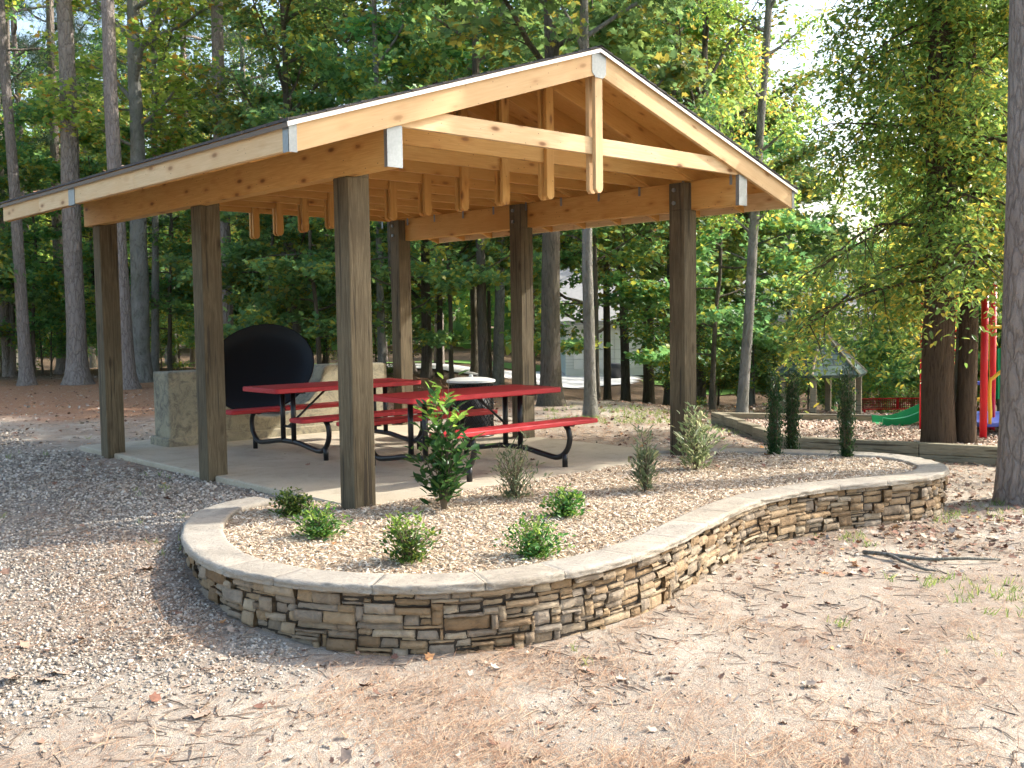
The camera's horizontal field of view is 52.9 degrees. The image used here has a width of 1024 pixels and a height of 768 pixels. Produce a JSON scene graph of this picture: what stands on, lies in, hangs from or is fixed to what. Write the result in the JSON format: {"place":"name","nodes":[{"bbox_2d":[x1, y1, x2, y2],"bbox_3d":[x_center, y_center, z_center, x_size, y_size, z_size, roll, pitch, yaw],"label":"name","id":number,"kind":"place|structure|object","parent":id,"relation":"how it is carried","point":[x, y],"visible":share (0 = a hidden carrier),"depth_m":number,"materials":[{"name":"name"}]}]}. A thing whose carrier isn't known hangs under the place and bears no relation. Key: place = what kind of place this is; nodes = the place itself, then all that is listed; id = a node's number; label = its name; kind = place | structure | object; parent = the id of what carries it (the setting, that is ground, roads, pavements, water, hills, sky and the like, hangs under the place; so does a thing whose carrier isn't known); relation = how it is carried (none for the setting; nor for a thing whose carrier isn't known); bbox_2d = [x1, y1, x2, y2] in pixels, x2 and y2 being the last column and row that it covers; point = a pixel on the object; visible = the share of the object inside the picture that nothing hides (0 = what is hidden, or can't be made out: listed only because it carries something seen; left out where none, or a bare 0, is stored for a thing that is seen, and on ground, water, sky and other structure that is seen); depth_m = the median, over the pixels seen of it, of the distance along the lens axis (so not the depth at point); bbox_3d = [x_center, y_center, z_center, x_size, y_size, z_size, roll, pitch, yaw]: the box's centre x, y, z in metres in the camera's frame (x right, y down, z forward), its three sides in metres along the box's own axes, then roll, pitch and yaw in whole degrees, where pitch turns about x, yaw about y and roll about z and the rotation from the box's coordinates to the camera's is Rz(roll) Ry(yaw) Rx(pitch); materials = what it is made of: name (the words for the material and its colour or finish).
{"place":"outdoors","nodes":[
{"label":"outdoors","id":0,"kind":"place"},
{"bbox_2d":[9,0,1006,320],"label":"sky","id":1,"kind":"structure","parent":0,"point":[818,4],"materials":[{"name":"white"}]},
{"bbox_2d":[0,323,1023,767],"bbox_3d":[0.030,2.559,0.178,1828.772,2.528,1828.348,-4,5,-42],"label":"ground","id":2,"kind":"structure","parent":0,"point":[710,643],"depth_m":5.26,"materials":[{"name":"soil"}]},
{"bbox_2d":[0,0,37,385],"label":"pine tree","id":3,"kind":"object","parent":2,"relation":"on","point":[26,375],"visible":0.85,"depth_m":25.38,"materials":[{"name":"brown plant"}]},
{"bbox_2d":[0,96,63,328],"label":"maple sapling","id":4,"kind":"object","parent":2,"relation":"on","point":[27,114],"visible":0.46,"depth_m":27.50,"materials":[{"name":"green plant"}]},
{"bbox_2d":[0,0,99,376],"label":"pine tree","id":5,"kind":"object","parent":2,"relation":"on","point":[4,312],"visible":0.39,"depth_m":29.82,"materials":[{"name":"green plant"}]},
{"bbox_2d":[6,283,95,374],"bbox_3d":[-13.230,-1.682,29.907,3.054,3.100,2.225,-1,4,-7],"label":"forest shrub","id":6,"kind":"object","parent":2,"relation":"on","point":[60,339],"visible":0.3,"depth_m":29.99,"materials":[{"name":"green plant"}]},
{"bbox_2d":[0,0,102,369],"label":"pine tree","id":7,"kind":"object","parent":2,"relation":"on","point":[13,42],"visible":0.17,"depth_m":35.19,"materials":[{"name":"green plant"}]},
{"bbox_2d":[0,132,105,377],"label":"maple sapling","id":8,"kind":"object","parent":2,"relation":"on","point":[34,294],"visible":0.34,"depth_m":27.77,"materials":[{"name":"green plant"}]},
{"bbox_2d":[46,0,65,373],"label":"pine tree","id":9,"kind":"object","parent":2,"relation":"on","point":[61,362],"visible":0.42,"depth_m":30.88,"materials":[{"name":"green plant"}]},
{"bbox_2d":[56,0,95,385],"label":"pine tree","id":10,"kind":"object","parent":2,"relation":"on","point":[77,371],"visible":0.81,"depth_m":25.30,"materials":[{"name":"grey plant"}]},
{"bbox_2d":[10,0,151,216],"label":"pine tree","id":11,"kind":"object","parent":2,"relation":"on","point":[22,42],"visible":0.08,"depth_m":40.39,"materials":[{"name":"green plant"}]},
{"bbox_2d":[0,137,178,337],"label":"maple sapling","id":12,"kind":"object","parent":2,"relation":"on","point":[47,279],"visible":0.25,"depth_m":28.45,"materials":[{"name":"green plant"}]},
{"bbox_2d":[25,24,184,282],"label":"leafy tree","id":13,"kind":"object","parent":2,"relation":"on","point":[121,43],"visible":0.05,"depth_m":42.36,"materials":[{"name":"green plant"}]},
{"bbox_2d":[101,0,141,389],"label":"pine tree","id":14,"kind":"object","parent":2,"relation":"on","point":[114,160],"visible":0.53,"depth_m":23.42,"materials":[{"name":"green plant"}]},
{"bbox_2d":[17,0,248,372],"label":"hardwood tree","id":15,"kind":"object","parent":2,"relation":"on","point":[154,126],"visible":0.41,"depth_m":27.32,"materials":[{"name":"green plant"}]},
{"bbox_2d":[1,0,273,382],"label":"hardwood tree","id":16,"kind":"object","parent":2,"relation":"on","point":[132,30],"visible":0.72,"depth_m":25.75,"materials":[{"name":"green plant"}]},
{"bbox_2d":[55,121,264,370],"bbox_3d":[-9.522,-3.617,28.545,5.805,7.567,6.287,-2,4,-23],"label":"maple sapling","id":17,"kind":"object","parent":2,"relation":"on","point":[175,248],"visible":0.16,"depth_m":27.53,"materials":[{"name":"green plant"}]},
{"bbox_2d":[80,51,244,367],"bbox_3d":[-12.018,-5.855,35.655,6.357,11.406,6.552,-4,5,-39],"label":"leafy tree","id":18,"kind":"object","parent":2,"relation":"on","point":[174,357],"visible":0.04,"depth_m":34.86,"materials":[{"name":"green plant"}]},
{"bbox_2d":[149,305,195,369],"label":"forest shrub","id":19,"kind":"object","parent":2,"relation":"on","point":[174,328],"visible":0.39,"depth_m":32.70,"materials":[{"name":"green plant"}]},
{"bbox_2d":[85,0,280,366],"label":"pine tree","id":20,"kind":"object","parent":2,"relation":"on","point":[243,61],"visible":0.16,"depth_m":36.38,"materials":[{"name":"green plant"}]},
{"bbox_2d":[147,116,285,319],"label":"maple sapling","id":21,"kind":"object","parent":2,"relation":"on","point":[183,290],"visible":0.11,"depth_m":29.82,"materials":[{"name":"green plant"}]},
{"bbox_2d":[211,0,233,324],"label":"pine tree","id":22,"kind":"object","parent":2,"relation":"on","point":[217,36],"visible":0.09,"depth_m":25.94,"materials":[{"name":"brown plant"}]},
{"bbox_2d":[167,0,292,310],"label":"pine tree","id":23,"kind":"object","parent":2,"relation":"on","point":[256,77],"visible":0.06,"depth_m":42.10,"materials":[{"name":"green plant"}]},
{"bbox_2d":[169,2,322,293],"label":"leafy tree","id":24,"kind":"object","parent":2,"relation":"on","point":[232,56],"visible":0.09,"depth_m":47.37,"materials":[{"name":"green plant"}]},
{"bbox_2d":[117,0,410,333],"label":"leafy tree","id":25,"kind":"object","parent":2,"relation":"on","point":[245,11],"visible":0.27,"depth_m":25.38,"materials":[{"name":"green plant"}]},
{"bbox_2d":[154,99,375,343],"bbox_3d":[-5.484,-3.044,23.725,5.688,6.846,5.252,1,4,28],"label":"maple sapling","id":26,"kind":"object","parent":2,"relation":"on","point":[235,112],"visible":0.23,"depth_m":22.90,"materials":[{"name":"green plant"}]},
{"bbox_2d":[173,82,416,363],"bbox_3d":[-4.362,-2.771,21.806,5.389,6.486,4.975,-1,4,4],"label":"maple sapling","id":27,"kind":"object","parent":2,"relation":"on","point":[279,264],"visible":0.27,"depth_m":21.13,"materials":[{"name":"green plant"}]},
{"bbox_2d":[227,0,362,327],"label":"hardwood tree","id":28,"kind":"object","parent":2,"relation":"on","point":[247,79],"visible":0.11,"depth_m":29.79,"materials":[{"name":"green plant"}]},
{"bbox_2d":[229,0,438,259],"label":"leafy tree","id":29,"kind":"object","parent":2,"relation":"on","point":[281,93],"visible":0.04,"depth_m":28.14,"materials":[{"name":"green plant"}]},
{"bbox_2d":[278,67,438,318],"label":"maple sapling","id":30,"kind":"object","parent":2,"relation":"on","point":[316,101],"visible":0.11,"depth_m":24.19,"materials":[{"name":"green plant"}]},
{"bbox_2d":[249,0,471,389],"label":"hardwood tree","id":31,"kind":"object","parent":2,"relation":"on","point":[337,73],"visible":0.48,"depth_m":21.22,"materials":[{"name":"green plant"}]},
{"bbox_2d":[80,424,674,507],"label":"concrete slab","id":32,"kind":"structure","parent":2,"relation":"on","point":[270,468],"depth_m":10.38,"materials":[{"name":"beige concrete"}]},
{"bbox_2d":[150,324,391,446],"bbox_3d":[-2.669,0.004,12.755,3.170,1.504,1.394,-4,5,-42],"label":"barbecue grill","id":33,"kind":"object","parent":32,"relation":"on","point":[264,354],"visible":0.69,"depth_m":12.41,"materials":[{"name":"metal"}]},
{"bbox_2d":[226,378,448,460],"bbox_3d":[-1.970,0.359,11.508,1.900,0.735,1.720,-4,5,-42],"label":"picnic table","id":34,"kind":"object","parent":32,"relation":"on","point":[282,390],"visible":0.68,"depth_m":11.17,"materials":[{"name":"red metal"}]},
{"bbox_2d":[0,45,797,510],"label":"picnic pavilion","id":35,"kind":"structure","parent":32,"relation":"on","point":[592,137],"depth_m":9.56,"materials":[{"name":"wood"}]},
{"bbox_2d":[336,384,597,481],"bbox_3d":[-0.434,0.434,10.001,1.900,0.735,1.720,-4,5,-42],"label":"picnic table","id":36,"kind":"object","parent":32,"relation":"on","point":[504,392],"visible":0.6,"depth_m":9.83,"materials":[{"name":"red metal"}]},
{"bbox_2d":[446,374,494,437],"bbox_3d":[-0.499,0.263,12.663,0.600,0.760,0.600,-4,5,-42],"label":"trash can","id":37,"kind":"object","parent":32,"relation":"on","point":[479,420],"visible":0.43,"depth_m":12.45,"materials":[{"name":"metal"}]},
{"bbox_2d":[265,84,499,348],"bbox_3d":[-2.531,-2.567,20.906,5.089,6.125,4.699,1,4,27],"label":"maple sapling","id":38,"kind":"object","parent":2,"relation":"on","point":[324,272],"visible":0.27,"depth_m":20.80,"materials":[{"name":"green plant"}]},
{"bbox_2d":[267,0,508,378],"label":"leafy tree","id":39,"kind":"object","parent":2,"relation":"on","point":[426,353],"visible":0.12,"depth_m":26.27,"materials":[{"name":"green plant"}]},
{"bbox_2d":[372,288,456,375],"bbox_3d":[-3.098,-1.519,28.078,2.847,2.756,2.822,2,4,35],"label":"forest shrub","id":40,"kind":"object","parent":2,"relation":"on","point":[390,368],"visible":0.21,"depth_m":27.92,"materials":[{"name":"green plant"}]},
{"bbox_2d":[417,0,487,372],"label":"hardwood tree","id":41,"kind":"object","parent":2,"relation":"on","point":[474,344],"visible":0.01,"depth_m":32.90,"materials":[{"name":"plant"}]},
{"bbox_2d":[364,0,541,385],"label":"tree","id":42,"kind":"object","parent":2,"relation":"on","point":[418,80],"visible":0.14,"depth_m":23.04,"materials":[{"name":"green plant"}]},
{"bbox_2d":[391,0,543,377],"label":"hardwood tree","id":43,"kind":"object","parent":2,"relation":"on","point":[430,56],"visible":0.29,"depth_m":20.86,"materials":[{"name":"green plant"}]},
{"bbox_2d":[322,0,662,385],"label":"hardwood tree","id":44,"kind":"object","parent":2,"relation":"on","point":[356,22],"visible":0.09,"depth_m":22.64,"materials":[{"name":"green plant"}]},
{"bbox_2d":[377,0,625,298],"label":"leafy tree","id":45,"kind":"object","parent":2,"relation":"on","point":[564,244],"visible":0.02,"depth_m":26.42,"materials":[{"name":"green plant"}]},
{"bbox_2d":[6,127,1000,360],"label":"distant wood","id":46,"kind":"object","parent":2,"relation":"on","point":[461,323],"visible":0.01,"depth_m":64.69,"materials":[{"name":"green plant"}]},
{"bbox_2d":[0,81,1023,767],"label":"leaf litter","id":47,"kind":"object","parent":2,"relation":"on","point":[346,755],"visible":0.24,"depth_m":7.75,"materials":[{"name":"brown plant"}]},
{"bbox_2d":[0,412,1023,767],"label":"twig litter","id":48,"kind":"object","parent":2,"relation":"on","point":[494,658],"visible":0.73,"depth_m":5.11,"materials":[{"name":"brown plant"}]},
{"bbox_2d":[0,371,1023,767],"bbox_3d":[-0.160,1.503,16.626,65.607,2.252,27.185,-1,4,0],"label":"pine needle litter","id":49,"kind":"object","parent":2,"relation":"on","point":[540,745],"visible":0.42,"depth_m":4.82,"materials":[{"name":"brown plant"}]},
{"bbox_2d":[1,403,1023,666],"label":"grass","id":50,"kind":"structure","parent":2,"relation":"on","point":[659,419],"depth_m":8.15,"materials":[{"name":"green plant"}]},
{"bbox_2d":[416,225,669,399],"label":"maple sapling","id":51,"kind":"object","parent":2,"relation":"on","point":[572,344],"visible":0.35,"depth_m":19.49,"materials":[{"name":"green plant"}]},
{"bbox_2d":[401,0,723,406],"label":"hardwood tree","id":52,"kind":"object","parent":2,"relation":"on","point":[607,37],"visible":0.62,"depth_m":17.25,"materials":[{"name":"green plant"}]},
{"bbox_2d":[181,447,949,656],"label":"planter wall","id":53,"kind":"structure","parent":2,"relation":"on","point":[399,614],"depth_m":5.87,"materials":[{"name":"stone"}]},
{"bbox_2d":[223,451,915,574],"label":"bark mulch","id":54,"kind":"object","parent":53,"relation":"in","point":[666,484],"visible":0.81,"depth_m":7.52,"materials":[{"name":"gravel"}]},
{"bbox_2d":[267,486,322,517],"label":"lime shrub","id":55,"kind":"object","parent":54,"relation":"on","point":[295,503],"visible":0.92,"depth_m":7.64,"materials":[{"name":"green plant"}]},
{"bbox_2d":[287,501,353,541],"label":"lime shrub","id":56,"kind":"object","parent":54,"relation":"on","point":[316,527],"visible":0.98,"depth_m":6.67,"materials":[{"name":"green plant"}]},
{"bbox_2d":[373,506,450,564],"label":"lime shrub","id":57,"kind":"object","parent":54,"relation":"on","point":[409,553],"visible":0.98,"depth_m":5.98,"materials":[{"name":"green plant"}]},
{"bbox_2d":[402,370,495,509],"bbox_3d":[-0.473,0.429,7.621,0.680,1.074,0.645,-1,4,-9],"label":"glossy bush","id":58,"kind":"object","parent":54,"relation":"on","point":[445,483],"visible":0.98,"depth_m":7.54,"materials":[{"name":"green plant"}]},
{"bbox_2d":[490,429,552,499],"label":"grey green shrub","id":59,"kind":"object","parent":54,"relation":"on","point":[513,491],"visible":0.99,"depth_m":8.04,"materials":[{"name":"green plant"}]},
{"bbox_2d":[491,510,575,559],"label":"lime shrub","id":60,"kind":"object","parent":54,"relation":"on","point":[533,545],"visible":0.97,"depth_m":6.10,"materials":[{"name":"green plant"}]},
{"bbox_2d":[536,483,589,517],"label":"lime shrub","id":61,"kind":"object","parent":54,"relation":"on","point":[567,504],"visible":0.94,"depth_m":7.27,"materials":[{"name":"green plant"}]},
{"bbox_2d":[625,421,662,491],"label":"grey green shrub","id":62,"kind":"object","parent":54,"relation":"on","point":[642,473],"visible":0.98,"depth_m":8.27,"materials":[{"name":"green plant"}]},
{"bbox_2d":[668,399,728,469],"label":"variegated shrub","id":63,"kind":"object","parent":54,"relation":"on","point":[691,448],"visible":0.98,"depth_m":9.40,"materials":[{"name":"green plant"}]},
{"bbox_2d":[762,368,786,454],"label":"columnar holly","id":64,"kind":"object","parent":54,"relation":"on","point":[775,423],"visible":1,"depth_m":10.37,"materials":[{"name":"green plant"}]},
{"bbox_2d":[780,368,804,448],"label":"columnar holly","id":65,"kind":"object","parent":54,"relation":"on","point":[792,416],"visible":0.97,"depth_m":10.81,"materials":[{"name":"green plant"}]},
{"bbox_2d":[834,363,858,456],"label":"columnar holly","id":66,"kind":"object","parent":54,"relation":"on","point":[846,428],"visible":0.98,"depth_m":10.18,"materials":[{"name":"green plant"}]},
{"bbox_2d":[565,19,636,400],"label":"hardwood tree","id":67,"kind":"object","parent":2,"relation":"on","point":[607,393],"visible":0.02,"depth_m":28.94,"materials":[{"name":"brown wood"}]},
{"bbox_2d":[517,0,716,417],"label":"hardwood tree","id":68,"kind":"object","parent":2,"relation":"on","point":[674,74],"visible":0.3,"depth_m":15.23,"materials":[{"name":"grey plant"}]},
{"bbox_2d":[493,0,743,400],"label":"maple sapling","id":69,"kind":"object","parent":2,"relation":"on","point":[702,111],"visible":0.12,"depth_m":19.86,"materials":[{"name":"green plant"}]},
{"bbox_2d":[538,1,708,401],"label":"hardwood tree","id":70,"kind":"object","parent":2,"relation":"on","point":[625,394],"depth_m":26.95,"materials":[{"name":"plant"}]},
{"bbox_2d":[540,0,760,403],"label":"leafy tree","id":71,"kind":"object","parent":2,"relation":"on","point":[648,391],"visible":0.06,"depth_m":29.83,"materials":[{"name":"green plant"}]},
{"bbox_2d":[607,271,739,386],"bbox_3d":[3.304,-0.971,21.626,3.070,3.116,2.236,-1,4,-10],"label":"forest shrub","id":72,"kind":"object","parent":2,"relation":"on","point":[635,316],"visible":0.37,"depth_m":21.27,"materials":[{"name":"green plant"}]},
{"bbox_2d":[592,102,803,309],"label":"maple sapling","id":73,"kind":"object","parent":2,"relation":"on","point":[729,261],"visible":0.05,"depth_m":25.70,"materials":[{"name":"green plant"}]},
{"bbox_2d":[617,0,779,405],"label":"hardwood tree","id":74,"kind":"object","parent":2,"relation":"on","point":[666,396],"visible":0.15,"depth_m":24.99,"materials":[{"name":"green plant"}]},
{"bbox_2d":[642,319,756,405],"bbox_3d":[4.059,-0.584,22.851,2.404,2.327,2.383,2,5,38],"label":"forest shrub","id":75,"kind":"object","parent":2,"relation":"on","point":[703,344],"visible":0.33,"depth_m":22.57,"materials":[{"name":"green plant"}]},
{"bbox_2d":[598,13,831,404],"bbox_3d":[5.346,-4.284,26.771,6.166,10.735,5.983,1,4,25],"label":"leafy tree","id":76,"kind":"object","parent":2,"relation":"on","point":[735,249],"visible":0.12,"depth_m":25.71,"materials":[{"name":"green plant"}]},
{"bbox_2d":[560,266,875,375],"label":"house","id":77,"kind":"structure","parent":2,"relation":"on","point":[572,365],"depth_m":45.96,"materials":[{"name":"white"}]},
{"bbox_2d":[574,330,634,368],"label":"garage door","id":78,"kind":"structure","parent":77,"relation":"in","point":[578,364],"depth_m":45.90,"materials":[{"name":"white paint"}]},
{"bbox_2d":[600,105,853,409],"bbox_3d":[4.003,-2.244,19.697,4.699,6.125,5.089,-3,4,-33],"label":"maple sapling","id":79,"kind":"object","parent":2,"relation":"on","point":[727,313],"visible":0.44,"depth_m":19.30,"materials":[{"name":"green plant"}]},
{"bbox_2d":[597,0,879,405],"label":"leafy tree","id":80,"kind":"object","parent":2,"relation":"on","point":[782,90],"visible":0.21,"depth_m":23.45,"materials":[{"name":"green plant"}]},
{"bbox_2d":[701,298,795,405],"bbox_3d":[5.171,-0.704,23.050,2.540,2.578,1.850,-2,4,-12],"label":"forest shrub","id":81,"kind":"object","parent":2,"relation":"on","point":[760,316],"visible":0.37,"depth_m":22.82,"materials":[{"name":"green plant"}]},
{"bbox_2d":[656,111,861,405],"bbox_3d":[5.388,-2.677,23.531,4.982,7.082,3.829,-2,4,-14],"label":"maple sapling","id":82,"kind":"object","parent":2,"relation":"on","point":[820,235],"visible":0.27,"depth_m":23.10,"materials":[{"name":"green plant"}]},
{"bbox_2d":[684,0,837,412],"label":"hardwood tree","id":83,"kind":"object","parent":2,"relation":"on","point":[760,104],"visible":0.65,"depth_m":17.45,"materials":[{"name":"green plant"}]},
{"bbox_2d":[725,160,859,367],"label":"maple sapling","id":84,"kind":"object","parent":2,"relation":"on","point":[845,228],"visible":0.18,"depth_m":26.94,"materials":[{"name":"green plant"}]},
{"bbox_2d":[722,412,875,422],"bbox_3d":[6.019,0.665,15.217,5.935,0.440,0.429,0,4,10],"label":"timber edging","id":85,"kind":"object","parent":2,"relation":"on","point":[861,417],"visible":0.13,"depth_m":15.40,"materials":[{"name":"brown wood"}]},
{"bbox_2d":[754,308,874,408],"bbox_3d":[6.707,-0.468,23.044,2.562,2.502,2.584,0,4,13],"label":"forest shrub","id":86,"kind":"object","parent":2,"relation":"on","point":[803,382],"visible":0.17,"depth_m":22.69,"materials":[{"name":"green plant"}]},
{"bbox_2d":[775,327,866,413],"bbox_3d":[5.687,-0.200,18.949,1.517,1.683,1.739,1,4,27],"label":"play hut","id":87,"kind":"object","parent":2,"relation":"on","point":[861,369],"visible":0.39,"depth_m":18.54,"materials":[{"name":"grey wood"}]},
{"bbox_2d":[711,412,997,464],"bbox_3d":[4.384,0.878,13.116,1.480,0.576,6.023,-3,5,-37],"label":"timber edging","id":88,"kind":"object","parent":2,"relation":"on","point":[964,453],"visible":0.46,"depth_m":12.43,"materials":[{"name":"brown wood"}]},
{"bbox_2d":[838,338,918,413],"bbox_3d":[10.659,-0.001,30.065,2.060,2.871,2.828,-1,4,-6],"label":"forest shrub","id":89,"kind":"object","parent":2,"relation":"on","point":[889,393],"visible":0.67,"depth_m":30.04,"materials":[{"name":"green plant"}]},
{"bbox_2d":[760,0,1008,443],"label":"vine covered tree","id":90,"kind":"object","parent":2,"relation":"on","point":[936,371],"visible":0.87,"depth_m":12.04,"materials":[{"name":"green plant"}]},
{"bbox_2d":[812,0,1008,444],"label":"vine covered tree","id":91,"kind":"object","parent":2,"relation":"on","point":[966,409],"visible":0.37,"depth_m":12.15,"materials":[{"name":"green plant"}]},
{"bbox_2d":[832,0,1008,303],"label":"leafy tree","id":92,"kind":"object","parent":2,"relation":"on","point":[876,180],"visible":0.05,"depth_m":29.88,"materials":[{"name":"green plant"}]},
{"bbox_2d":[852,192,1003,390],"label":"maple sapling","id":93,"kind":"object","parent":2,"relation":"on","point":[913,380],"visible":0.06,"depth_m":24.35,"materials":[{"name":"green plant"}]},
{"bbox_2d":[862,550,1000,571],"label":"fallen branch","id":94,"kind":"object","parent":2,"relation":"on","point":[896,556],"visible":1,"depth_m":7.29,"materials":[{"name":"brown wood"}]},
{"bbox_2d":[992,0,1023,506],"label":"pine tree","id":95,"kind":"object","parent":2,"relation":"on","point":[1009,483],"visible":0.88,"depth_m":9.41,"materials":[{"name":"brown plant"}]},
{"bbox_2d":[0,400,1023,767],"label":"gravel","id":96,"kind":"structure","parent":0,"point":[138,502],"depth_m":6.20,"materials":[{"name":"grey gravel"}]},
{"bbox_2d":[386,363,642,387],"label":"driveway","id":97,"kind":"structure","parent":0,"point":[572,381],"depth_m":39.73,"materials":[{"name":"concrete"}]},
{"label":"play surface","id":98,"kind":"structure","parent":0,"visible":0},
{"bbox_2d":[744,418,998,445],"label":"play chips","id":99,"kind":"object","parent":98,"relation":"on","point":[864,430],"visible":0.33,"depth_m":13.80,"materials":[{"name":"beige wood"}]},
{"bbox_2d":[871,283,1001,438],"bbox_3d":[6.294,-0.340,13.874,2.162,2.138,2.068,-1,4,-1],"label":"play structure","id":100,"kind":"object","parent":98,"relation":"on","point":[989,394],"visible":0.27,"depth_m":13.63,"materials":[{"name":"red paint"}]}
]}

